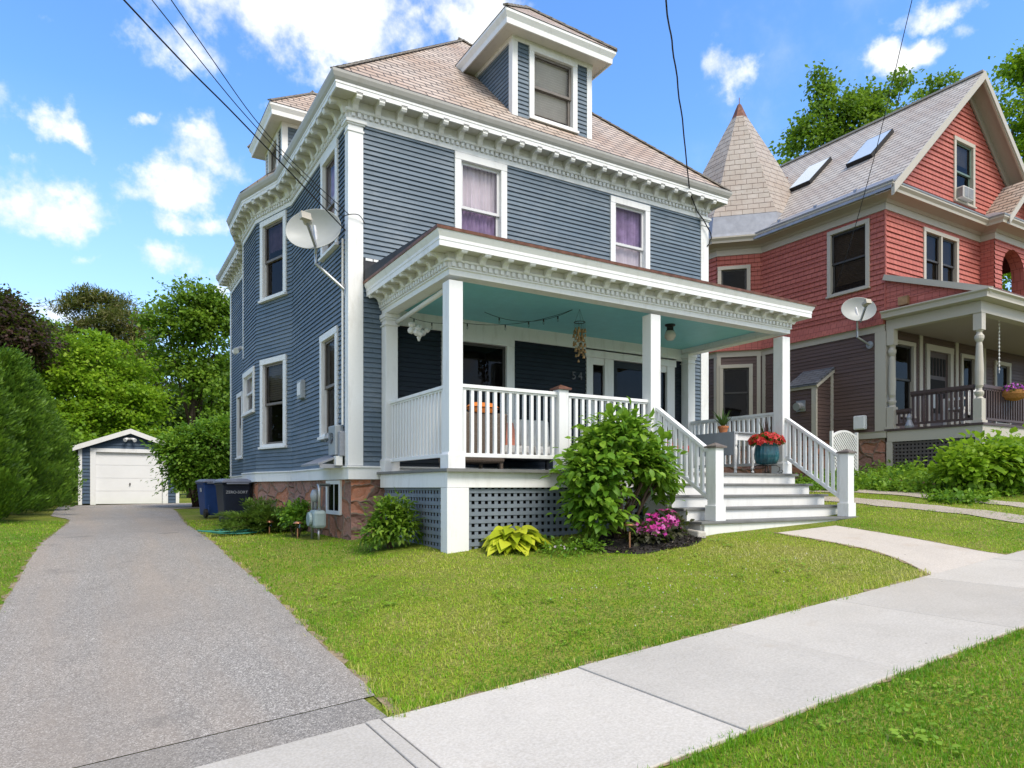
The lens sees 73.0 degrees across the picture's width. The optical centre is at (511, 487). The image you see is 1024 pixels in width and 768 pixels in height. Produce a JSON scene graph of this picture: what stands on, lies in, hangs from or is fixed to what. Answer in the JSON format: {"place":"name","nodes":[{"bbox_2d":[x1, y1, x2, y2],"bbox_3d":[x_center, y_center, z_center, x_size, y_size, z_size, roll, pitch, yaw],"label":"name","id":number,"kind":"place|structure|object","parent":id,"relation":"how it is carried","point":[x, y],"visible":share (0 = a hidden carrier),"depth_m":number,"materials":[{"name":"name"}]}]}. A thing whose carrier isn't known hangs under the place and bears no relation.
{"place":"outdoors","nodes":[
{"label":"outdoors","id":0,"kind":"place"},
{"bbox_2d":[73,429,178,504],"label":"garage","id":1,"kind":"structure","parent":0,"point":[118,467],"depth_m":26.49,"materials":[{"name":"white wood"}]},
{"bbox_2d":[96,452,162,503],"bbox_3d":[-14.726,-0.379,26.676,2.260,1.973,0.092,0,0,-31],"label":"overhead door","id":2,"kind":"structure","parent":1,"relation":"in","point":[121,477],"depth_m":26.64,"materials":[{"name":"white metal"}]},
{"bbox_2d":[0,503,373,767],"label":"driveway","id":3,"kind":"structure","parent":0,"point":[126,629],"depth_m":5.64,"materials":[{"name":"grey asphalt"}]},
{"bbox_2d":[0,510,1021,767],"bbox_3d":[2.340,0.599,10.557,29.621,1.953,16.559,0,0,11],"label":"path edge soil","id":4,"kind":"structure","parent":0,"point":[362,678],"depth_m":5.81,"materials":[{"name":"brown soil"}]},
{"bbox_2d":[0,479,1023,767],"bbox_3d":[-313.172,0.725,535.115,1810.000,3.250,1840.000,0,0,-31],"label":"ground","id":5,"kind":"structure","parent":0,"point":[188,515],"depth_m":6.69,"materials":[{"name":"green plant"}]},
{"bbox_2d":[0,352,48,519],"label":"cedar","id":6,"kind":"object","parent":5,"relation":"on","point":[11,495],"visible":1,"depth_m":16.45,"materials":[{"name":"green plant"}]},
{"bbox_2d":[0,283,75,374],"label":"maple tree","id":7,"kind":"object","parent":5,"relation":"on","point":[25,332],"visible":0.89,"depth_m":32.89,"materials":[{"name":"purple plant"}]},
{"bbox_2d":[0,343,83,517],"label":"cedar","id":8,"kind":"object","parent":5,"relation":"on","point":[16,372],"visible":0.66,"depth_m":18.56,"materials":[{"name":"green plant"}]},
{"bbox_2d":[2,351,83,512],"bbox_3d":[-14.848,-1.686,20.640,3.516,5.011,3.434,0,0,-31],"label":"cedar","id":9,"kind":"object","parent":5,"relation":"on","point":[60,448],"visible":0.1,"depth_m":21.16,"materials":[{"name":"green plant"}]},
{"bbox_2d":[23,308,84,397],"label":"broadleaf tree","id":10,"kind":"object","parent":5,"relation":"on","point":[57,322],"depth_m":54.58,"materials":[{"name":"green plant"}]},
{"bbox_2d":[33,372,87,507],"bbox_3d":[-16.213,-1.575,22.837,3.812,4.711,3.764,0,0,-31],"label":"cedar","id":11,"kind":"object","parent":5,"relation":"on","point":[77,470],"visible":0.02,"depth_m":23.45,"materials":[{"name":"green plant"}]},
{"bbox_2d":[43,390,77,493],"bbox_3d":[-17.801,-1.618,25.002,3.713,4.775,3.727,0,0,-31],"label":"cedar","id":12,"kind":"object","parent":5,"relation":"on","point":[61,422],"visible":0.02,"depth_m":25.82,"materials":[{"name":"green plant"}]},
{"bbox_2d":[43,389,81,501],"bbox_3d":[-19.428,-1.700,28.120,4.166,4.938,3.572,0,0,5],"label":"cedar","id":13,"kind":"object","parent":5,"relation":"on","point":[54,402],"depth_m":28.45,"materials":[{"name":"green plant"}]},
{"bbox_2d":[55,395,103,492],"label":"broadleaf tree","id":14,"kind":"object","parent":5,"relation":"on","point":[76,455],"visible":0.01,"depth_m":55.12,"materials":[{"name":"green plant"}]},
{"bbox_2d":[38,282,182,389],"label":"broadleaf tree","id":15,"kind":"object","parent":5,"relation":"on","point":[111,315],"visible":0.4,"depth_m":46.18,"materials":[{"name":"green plant"}]},
{"bbox_2d":[33,322,190,454],"bbox_3d":[-21.177,-3.830,35.909,8.957,9.196,8.675,0,0,-31],"label":"maple tree","id":16,"kind":"object","parent":5,"relation":"on","point":[100,400],"visible":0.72,"depth_m":34.84,"materials":[{"name":"green plant"}]},
{"bbox_2d":[89,342,229,439],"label":"broadleaf tree","id":17,"kind":"object","parent":5,"relation":"on","point":[179,411],"visible":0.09,"depth_m":52.04,"materials":[{"name":"green plant"}]},
{"bbox_2d":[120,273,229,497],"bbox_3d":[-17.976,-5.866,40.018,8.793,13.126,6.016,0,0,-14],"label":"maple tree","id":18,"kind":"object","parent":5,"relation":"on","point":[200,317],"visible":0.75,"depth_m":39.35,"materials":[{"name":"green plant"}]},
{"bbox_2d":[140,409,229,506],"bbox_3d":[-10.425,-1.005,23.385,3.860,3.449,2.692,0,0,-31],"label":"lilac bush","id":19,"kind":"object","parent":5,"relation":"on","point":[188,459],"visible":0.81,"depth_m":22.89,"materials":[{"name":"green plant"}]},
{"bbox_2d":[172,503,198,508],"bbox_3d":[-11.085,0.617,25.058,2.582,0.104,5.200,0,0,-31],"label":"parking pad","id":20,"kind":"object","parent":5,"relation":"on","point":[182,505],"visible":0.25,"depth_m":23.70,"materials":[{"name":"concrete"}]},
{"bbox_2d":[195,479,217,517],"bbox_3d":[-7.778,0.265,17.934,0.638,0.983,0.764,0,0,-40],"label":"recycling bin","id":21,"kind":"object","parent":5,"relation":"on","point":[207,495],"visible":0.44,"depth_m":17.67,"materials":[{"name":"blue plastic"}]},
{"bbox_2d":[197,528,264,533],"bbox_3d":[-4.927,0.746,12.150,1.108,0.119,0.750,0,0,-31],"label":"garden hose","id":22,"kind":"object","parent":5,"relation":"on","point":[238,531],"visible":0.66,"depth_m":11.95,"materials":[{"name":"green rubber"}]},
{"bbox_2d":[77,699,387,767],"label":"driveway apron","id":23,"kind":"object","parent":5,"relation":"on","point":[198,752],"visible":1,"depth_m":4.03,"materials":[{"name":"concrete"}]},
{"bbox_2d":[213,479,252,523],"bbox_3d":[-5.936,0.296,14.725,0.638,0.983,0.764,0,0,-37],"label":"trash bin","id":24,"kind":"object","parent":5,"relation":"on","point":[231,493],"visible":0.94,"depth_m":14.49,"materials":[{"name":"black plastic"}]},
{"bbox_2d":[210,496,308,534],"bbox_3d":[-4.447,0.483,12.581,1.903,0.708,1.802,0,0,-18],"label":"yew shrub","id":25,"kind":"object","parent":5,"relation":"on","point":[256,515],"visible":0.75,"depth_m":12.21,"materials":[{"name":"green plant"}]},
{"bbox_2d":[271,497,317,536],"bbox_3d":[-3.535,0.505,11.434,0.705,0.704,0.773,0,0,7],"label":"young rose shrub","id":26,"kind":"object","parent":5,"relation":"on","point":[294,513],"visible":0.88,"depth_m":11.31,"materials":[{"name":"green plant"}]},
{"bbox_2d":[293,521,301,537],"bbox_3d":[-3.424,0.694,11.056,0.144,0.322,0.142,0,0,-31],"label":"solar light","id":27,"kind":"object","parent":5,"relation":"on","point":[297,522],"visible":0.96,"depth_m":11.03,"materials":[{"name":"orange metal"}]},
{"bbox_2d":[306,483,330,539],"bbox_3d":[-3.031,0.366,10.797,0.350,0.872,0.492,0,0,-31],"label":"gas meter","id":28,"kind":"object","parent":5,"relation":"on","point":[315,518],"visible":1,"depth_m":10.62,"materials":[{"name":"paint"}]},
{"bbox_2d":[353,487,425,550],"bbox_3d":[-1.603,0.434,9.093,0.935,0.918,0.873,0,0,30],"label":"peony bush","id":29,"kind":"object","parent":5,"relation":"on","point":[396,518],"visible":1,"depth_m":8.98,"materials":[{"name":"green plant"}]},
{"bbox_2d":[1,497,1023,757],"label":"lawn weeds","id":30,"kind":"object","parent":5,"relation":"on","point":[923,737],"visible":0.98,"depth_m":5.62,"materials":[{"name":"green plant"}]},
{"bbox_2d":[481,525,552,556],"bbox_3d":[0.088,0.652,8.572,0.946,0.392,0.891,0,0,-11],"label":"hosta","id":31,"kind":"object","parent":5,"relation":"on","point":[507,539],"visible":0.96,"depth_m":8.35,"materials":[{"name":"yellow plant"}]},
{"bbox_2d":[216,3,857,553],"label":"blue house","id":32,"kind":"structure","parent":5,"relation":"on","point":[500,169],"depth_m":11.25,"materials":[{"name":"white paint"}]},
{"bbox_2d":[123,0,345,230],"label":"overhead cable","id":33,"kind":"object","parent":32,"relation":"attached to","point":[171,50],"visible":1,"depth_m":8.08,"materials":[{"name":"black rubber"}]},
{"bbox_2d":[235,391,256,459],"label":"window","id":34,"kind":"structure","parent":32,"relation":"in","point":[239,397],"depth_m":18.44,"materials":[{"name":"white paint"}]},
{"bbox_2d":[152,0,342,216],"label":"overhead cable","id":35,"kind":"object","parent":32,"relation":"attached to","point":[236,104],"visible":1,"depth_m":8.01,"materials":[{"name":"black rubber"}]},
{"bbox_2d":[241,366,254,417],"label":"window","id":36,"kind":"structure","parent":32,"relation":"in","point":[248,377],"depth_m":15.35,"materials":[{"name":"white paint"}]},
{"bbox_2d":[171,0,348,214],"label":"overhead cable","id":37,"kind":"object","parent":32,"relation":"attached to","point":[246,108],"visible":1,"depth_m":8.16,"materials":[{"name":"black rubber"}]},
{"bbox_2d":[258,354,287,449],"bbox_3d":[-4.721,-1.692,13.808,1.050,1.815,0.207,0,0,42],"label":"window","id":38,"kind":"structure","parent":32,"relation":"in","point":[273,370],"depth_m":13.87,"materials":[{"name":"white paint"}]},
{"bbox_2d":[258,210,287,303],"bbox_3d":[-4.721,-4.577,13.808,1.050,1.645,0.207,0,0,42],"label":"window","id":39,"kind":"structure","parent":32,"relation":"in","point":[273,243],"depth_m":13.87,"materials":[{"name":"white paint"}]},
{"bbox_2d":[267,131,278,172],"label":"window","id":40,"kind":"structure","parent":32,"relation":"in","point":[273,162],"depth_m":15.65,"materials":[{"name":"white paint"}]},
{"bbox_2d":[285,209,345,295],"bbox_3d":[-2.790,-3.502,10.072,0.849,1.220,0.685,0,0,-31],"label":"satellite dish","id":41,"kind":"object","parent":32,"relation":"attached to","point":[315,229],"visible":1,"depth_m":10.20,"materials":[{"name":"paint"}]},
{"bbox_2d":[317,325,338,439],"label":"window","id":42,"kind":"structure","parent":32,"relation":"in","point":[328,346],"depth_m":11.34,"materials":[{"name":"white paint"}]},
{"bbox_2d":[318,138,338,261],"bbox_3d":[-2.644,-4.582,11.277,0.777,1.655,0.950,0,0,-31],"label":"window","id":43,"kind":"structure","parent":32,"relation":"in","point":[329,179],"depth_m":11.32,"materials":[{"name":"white paint"}]},
{"bbox_2d":[326,480,341,514],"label":"basement window","id":44,"kind":"structure","parent":32,"relation":"in","point":[333,492],"depth_m":11.02,"materials":[{"name":"white paint"}]},
{"bbox_2d":[342,214,364,231],"bbox_3d":[-2.367,-3.952,10.289,0.333,0.212,0.195,0,0,5],"label":"overhead cable","id":45,"kind":"object","parent":32,"relation":"attached to","point":[352,214],"visible":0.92,"depth_m":10.26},
{"bbox_2d":[407,312,429,340],"bbox_3d":[-1.391,-2.450,10.366,0.353,0.501,0.167,0,0,-31],"label":"hanging ornament","id":46,"kind":"object","parent":32,"relation":"hanging from","point":[418,331],"visible":0.99,"depth_m":10.30,"materials":[{"name":"white paint"}]},
{"bbox_2d":[438,411,506,468],"bbox_3d":[-0.574,-0.650,10.045,0.740,0.820,0.796,0,0,-31],"label":"wicker armchair","id":47,"kind":"object","parent":32,"relation":"on","point":[480,461],"visible":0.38,"depth_m":9.77,"materials":[{"name":"brown wicker"}]},
{"bbox_2d":[466,402,498,412],"bbox_3d":[-0.415,-1.125,9.718,0.470,0.150,0.170,0,0,-31],"label":"pillow","id":48,"kind":"object","parent":47,"relation":"on","point":[483,407],"visible":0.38,"depth_m":9.65,"materials":[{"name":"orange fabric"}]},
{"bbox_2d":[441,331,514,418],"bbox_3d":[-0.715,-1.603,11.658,1.380,1.855,0.777,0,0,-31],"label":"window","id":49,"kind":"structure","parent":32,"relation":"in","point":[487,361],"depth_m":11.51,"materials":[{"name":"black glass"}]},
{"bbox_2d":[454,151,506,237],"bbox_3d":[-0.678,-4.580,11.680,1.002,1.690,0.777,0,0,-31],"label":"window","id":50,"kind":"structure","parent":32,"relation":"in","point":[480,184],"depth_m":11.52,"materials":[{"name":"white paint"}]},
{"bbox_2d":[410,310,571,327],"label":"string lights","id":51,"kind":"object","parent":32,"relation":"hanging from","point":[506,319],"visible":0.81,"depth_m":10.54,"materials":[{"name":"black glass"}]},
{"bbox_2d":[478,419,552,469],"bbox_3d":[0.203,-0.690,11.280,1.340,0.900,0.670,0,0,-31],"label":"porch loveseat","id":52,"kind":"object","parent":32,"relation":"on","point":[527,444],"visible":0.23,"depth_m":11.45,"materials":[{"name":"white wood"}]},
{"bbox_2d":[505,423,514,444],"bbox_3d":[-0.123,-0.860,11.045,0.420,0.391,0.240,0,0,-31],"label":"pillow","id":53,"kind":"object","parent":52,"relation":"on","point":[513,436],"visible":0.1,"depth_m":11.01,"materials":[{"name":"orange fabric"}]},
{"bbox_2d":[528,44,578,134],"bbox_3d":[0.569,-7.078,12.608,1.060,1.305,0.777,0,0,-31],"label":"window","id":54,"kind":"structure","parent":32,"relation":"in","point":[553,78],"depth_m":12.43,"materials":[{"name":"white paint"}]},
{"bbox_2d":[572,309,585,362],"bbox_3d":[1.025,-2.332,10.569,0.202,0.797,0.209,0,0,-12],"label":"wind chime","id":55,"kind":"object","parent":32,"relation":"hanging from","point":[580,339],"visible":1,"depth_m":10.54,"materials":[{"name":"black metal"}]},
{"bbox_2d":[614,361,641,422],"bbox_3d":[2.278,-1.310,13.072,0.958,2.120,0.131,0,0,-31],"label":"front door","id":56,"kind":"structure","parent":32,"relation":"in","point":[627,375],"depth_m":13.07,"materials":[{"name":"blue"}]},
{"bbox_2d":[610,195,649,268],"bbox_3d":[2.055,-4.567,13.309,0.990,1.665,0.777,0,0,-31],"label":"window","id":57,"kind":"structure","parent":32,"relation":"in","point":[629,220],"depth_m":13.15,"materials":[{"name":"white paint"}]},
{"bbox_2d":[664,323,675,340],"bbox_3d":[2.642,-2.595,11.563,0.190,0.270,0.190,0,0,-31],"label":"ceiling lamp","id":58,"kind":"object","parent":32,"relation":"attached to","point":[669,334],"visible":1,"depth_m":11.51,"materials":[{"name":"white glass"}]},
{"bbox_2d":[665,0,711,246],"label":"overhead cable","id":59,"kind":"object","parent":32,"relation":"attached to","point":[681,112],"visible":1,"depth_m":11.45,"materials":[{"name":"black rubber"}]},
{"bbox_2d":[696,431,756,472],"bbox_3d":[3.790,-0.600,12.254,0.580,0.720,0.870,0,0,-31],"label":"drop leaf table","id":60,"kind":"object","parent":32,"relation":"on","point":[729,440],"visible":0.49,"depth_m":11.92,"materials":[{"name":"grey paint"}]},
{"bbox_2d":[712,410,730,432],"bbox_3d":[3.668,-1.193,12.145,0.364,0.463,0.380,0,0,3],"label":"potted aloe","id":61,"kind":"object","parent":60,"relation":"on","point":[723,421],"visible":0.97,"depth_m":12.11,"materials":[{"name":"plant"}]},
{"bbox_2d":[751,465,782,472],"bbox_3d":[4.204,-0.311,11.424,0.367,0.141,0.367,0,0,-31],"label":"plant stand","id":62,"kind":"object","parent":32,"relation":"on","point":[765,468],"visible":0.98,"depth_m":11.41,"materials":[{"name":"black metal"}]},
{"bbox_2d":[747,421,785,464],"bbox_3d":[4.211,-0.784,11.425,0.635,0.801,0.583,0,0,-31],"label":"flower pot","id":63,"kind":"object","parent":62,"relation":"on","point":[766,442],"visible":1,"depth_m":11.27,"materials":[{"name":"teal ceramic"}]},
{"bbox_2d":[533,534,613,557],"bbox_3d":[0.768,0.693,8.319,1.209,0.293,0.680,0,0,-31],"label":"creeping phlox","id":64,"kind":"object","parent":5,"relation":"on","point":[573,545],"visible":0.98,"depth_m":8.22,"materials":[{"name":"green plant"}]},
{"bbox_2d":[575,528,706,553],"bbox_3d":[1.643,0.659,8.926,1.926,0.241,1.330,0,0,-31],"label":"mulch bed","id":65,"kind":"object","parent":5,"relation":"on","point":[616,542],"visible":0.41,"depth_m":8.48,"materials":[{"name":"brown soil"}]},
{"bbox_2d":[539,396,689,545],"bbox_3d":[1.339,-0.231,8.881,2.262,1.938,1.442,0,0,-44],"label":"hydrangea bush","id":66,"kind":"object","parent":65,"relation":"on","point":[606,458],"visible":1,"depth_m":8.56,"materials":[{"name":"green plant"}]},
{"bbox_2d":[624,522,635,547],"bbox_3d":[1.422,0.608,8.357,0.144,0.382,0.142,0,0,-31],"label":"solar light","id":67,"kind":"object","parent":65,"relation":"on","point":[626,524],"visible":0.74,"depth_m":8.35,"materials":[{"name":"orange metal"}]},
{"bbox_2d":[621,512,678,545],"bbox_3d":[1.720,0.531,8.591,0.703,0.480,0.668,0,0,-31],"label":"impatiens plant","id":68,"kind":"object","parent":65,"relation":"on","point":[655,529],"visible":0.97,"depth_m":8.45,"materials":[{"name":"pink plant"}]},
{"bbox_2d":[642,508,694,538],"bbox_3d":[2.010,0.479,8.939,0.676,0.447,0.615,0,0,-31],"label":"impatiens plant","id":69,"kind":"object","parent":65,"relation":"on","point":[670,519],"visible":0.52,"depth_m":8.83,"materials":[{"name":"pink plant"}]},
{"bbox_2d":[561,541,832,625],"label":"clover blossoms","id":70,"kind":"object","parent":5,"relation":"on","point":[691,574],"visible":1,"depth_m":7.00,"materials":[{"name":"white plant"}]},
{"bbox_2d":[830,430,857,474],"bbox_3d":[7.712,-0.738,16.065,1.000,1.205,0.060,0,0,-31],"label":"lattice trellis","id":71,"kind":"object","parent":5,"relation":"on","point":[851,440],"visible":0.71,"depth_m":16.06,"materials":[{"name":"white paint"}]},
{"bbox_2d":[768,59,924,164],"bbox_3d":[16.348,-11.018,34.236,7.910,20.449,5.989,0,0,13],"label":"maple tree","id":72,"kind":"object","parent":5,"relation":"on","point":[861,107],"visible":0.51,"depth_m":33.60,"materials":[{"name":"green plant"}]},
{"bbox_2d":[703,69,1023,478],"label":"red house","id":73,"kind":"structure","parent":5,"relation":"on","point":[931,259],"depth_m":17.74,"materials":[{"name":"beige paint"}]},
{"bbox_2d":[718,264,750,290],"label":"window","id":74,"kind":"structure","parent":73,"relation":"in","point":[738,276],"depth_m":19.65,"materials":[{"name":"beige paint"}]},
{"bbox_2d":[719,364,752,420],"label":"window","id":75,"kind":"structure","parent":73,"relation":"in","point":[735,380],"depth_m":19.67,"materials":[{"name":"beige paint"}]},
{"bbox_2d":[825,218,870,298],"bbox_3d":[8.634,-5.672,17.365,0.785,1.695,1.160,0,0,-31],"label":"window","id":76,"kind":"structure","parent":73,"relation":"in","point":[855,274],"depth_m":17.23,"materials":[{"name":"beige paint"}]},
{"bbox_2d":[841,297,876,348],"bbox_3d":[8.348,-3.954,16.372,0.852,1.183,0.689,0,0,-31],"label":"satellite dish","id":77,"kind":"object","parent":73,"relation":"attached to","point":[859,309],"visible":1,"depth_m":16.49,"materials":[{"name":"paint"}]},
{"bbox_2d":[832,0,911,293],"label":"overhead cable","id":78,"kind":"object","parent":73,"relation":"attached to","point":[877,143],"visible":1,"depth_m":15.49,"materials":[{"name":"black rubber"}]},
{"bbox_2d":[895,340,915,418],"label":"window","id":79,"kind":"structure","parent":73,"relation":"in","point":[905,357],"depth_m":16.90,"materials":[{"name":"black glass"}]},
{"bbox_2d":[905,413,913,427],"bbox_3d":[9.168,-1.556,15.966,0.200,0.340,0.195,0,0,-31],"label":"stone ornament","id":80,"kind":"object","parent":73,"relation":"on","point":[909,423],"visible":0.98,"depth_m":15.91,"materials":[{"name":"grey stone"}]},
{"bbox_2d":[930,351,947,425],"bbox_3d":[10.837,-2.417,17.638,0.958,2.064,0.058,0,0,-31],"label":"front door","id":81,"kind":"structure","parent":73,"relation":"in","point":[938,361],"depth_m":17.63,"materials":[{"name":"brown paint"}]},
{"bbox_2d":[922,226,958,281],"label":"window","id":82,"kind":"structure","parent":73,"relation":"in","point":[940,252],"depth_m":17.62,"materials":[{"name":"beige paint"}]},
{"bbox_2d":[953,135,976,209],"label":"window","id":83,"kind":"structure","parent":73,"relation":"in","point":[964,151],"depth_m":18.26,"materials":[{"name":"beige paint"}]},
{"bbox_2d":[957,185,973,202],"bbox_3d":[11.765,-7.645,18.046,0.508,0.310,0.288,0,0,-31],"label":"air conditioner","id":84,"kind":"object","parent":73,"relation":"attached to","point":[965,194],"visible":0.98,"depth_m":17.91,"materials":[{"name":"white metal"}]},
{"bbox_2d":[960,353,975,422],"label":"window","id":85,"kind":"structure","parent":73,"relation":"in","point":[967,362],"depth_m":18.35,"materials":[{"name":"black glass"}]},
{"bbox_2d":[943,389,996,424],"bbox_3d":[10.621,-1.805,15.989,1.500,0.840,0.510,0,0,-31],"label":"slatted bench","id":86,"kind":"object","parent":73,"relation":"on","point":[962,422],"visible":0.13,"depth_m":15.56,"materials":[{"name":"white paint"}]},
{"bbox_2d":[998,321,999,370],"bbox_3d":[10.983,-3.197,15.600,0.033,1.220,0.033,0,0,-8],"label":"rain chain","id":87,"kind":"object","parent":73,"relation":"hanging from","point":[999,346],"visible":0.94,"depth_m":15.59,"materials":[{"name":"white paint"}]},
{"bbox_2d":[993,360,1011,424],"bbox_3d":[13.458,-2.603,19.510,0.930,1.795,0.785,0,0,-31],"label":"door","id":88,"kind":"structure","parent":73,"relation":"in","point":[1002,377],"depth_m":19.31,"materials":[{"name":"beige paint"}]},
{"bbox_2d":[1002,383,1023,400],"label":"hanging basket","id":89,"kind":"object","parent":73,"relation":"hanging from","point":[1013,392],"visible":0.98,"depth_m":15.08,"materials":[{"name":"orange wicker"}]},
{"bbox_2d":[778,526,1005,573],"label":"entry walk","id":90,"kind":"structure","parent":5,"relation":"on","point":[933,557],"depth_m":8.51,"materials":[{"name":"concrete"}]},
{"bbox_2d":[795,456,1023,505],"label":"ground cover","id":91,"kind":"object","parent":5,"relation":"on","point":[906,475],"visible":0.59,"depth_m":13.19,"materials":[{"name":"green plant"}]},
{"bbox_2d":[876,478,961,488],"bbox_3d":[7.903,-0.078,13.792,0.120,0.332,2.292,0,0,-16],"label":"timber edging","id":92,"kind":"object","parent":5,"relation":"on","point":[926,484],"visible":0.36,"depth_m":13.17,"materials":[{"name":"brown wood"}]},
{"bbox_2d":[906,64,964,100],"bbox_3d":[23.628,-11.906,37.910,4.236,22.217,4.498,0,0,-31],"label":"maple tree","id":93,"kind":"object","parent":5,"relation":"on","point":[940,82],"visible":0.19,"depth_m":37.75,"materials":[{"name":"green plant"}]},
{"bbox_2d":[911,424,1023,492],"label":"leafy bush","id":94,"kind":"object","parent":5,"relation":"on","point":[992,462],"visible":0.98,"depth_m":12.37,"materials":[{"name":"green plant"}]},
{"bbox_2d":[986,38,1023,291],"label":"maple tree","id":95,"kind":"object","parent":5,"relation":"on","point":[1014,70],"visible":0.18,"depth_m":30.74,"materials":[{"name":"green plant"}]},
{"bbox_2d":[0,0,1023,383],"label":"sky","id":96,"kind":"structure","parent":0,"point":[120,170],"materials":[{"name":"blue"}]},
{"bbox_2d":[195,550,1023,767],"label":"sidewalk","id":97,"kind":"structure","parent":0,"point":[655,706],"depth_m":4.38,"materials":[{"name":"concrete"}]},
{"bbox_2d":[662,427,688,463],"bbox_3d":[2.597,-0.658,11.330,0.660,0.831,0.629,0,0,-31],"label":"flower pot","id":98,"kind":"object","parent":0,"point":[677,443],"visible":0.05,"depth_m":11.16,"materials":[{"name":"ceramic"}]},
{"bbox_2d":[809,489,1023,507],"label":"gravel track","id":99,"kind":"structure","parent":0,"point":[1010,503],"depth_m":12.58,"materials":[{"name":"beige gravel"}]},
{"bbox_2d":[824,496,1023,522],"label":"gravel track","id":100,"kind":"structure","parent":0,"point":[981,513],"depth_m":11.09,"materials":[{"name":"beige gravel"}]}
]}

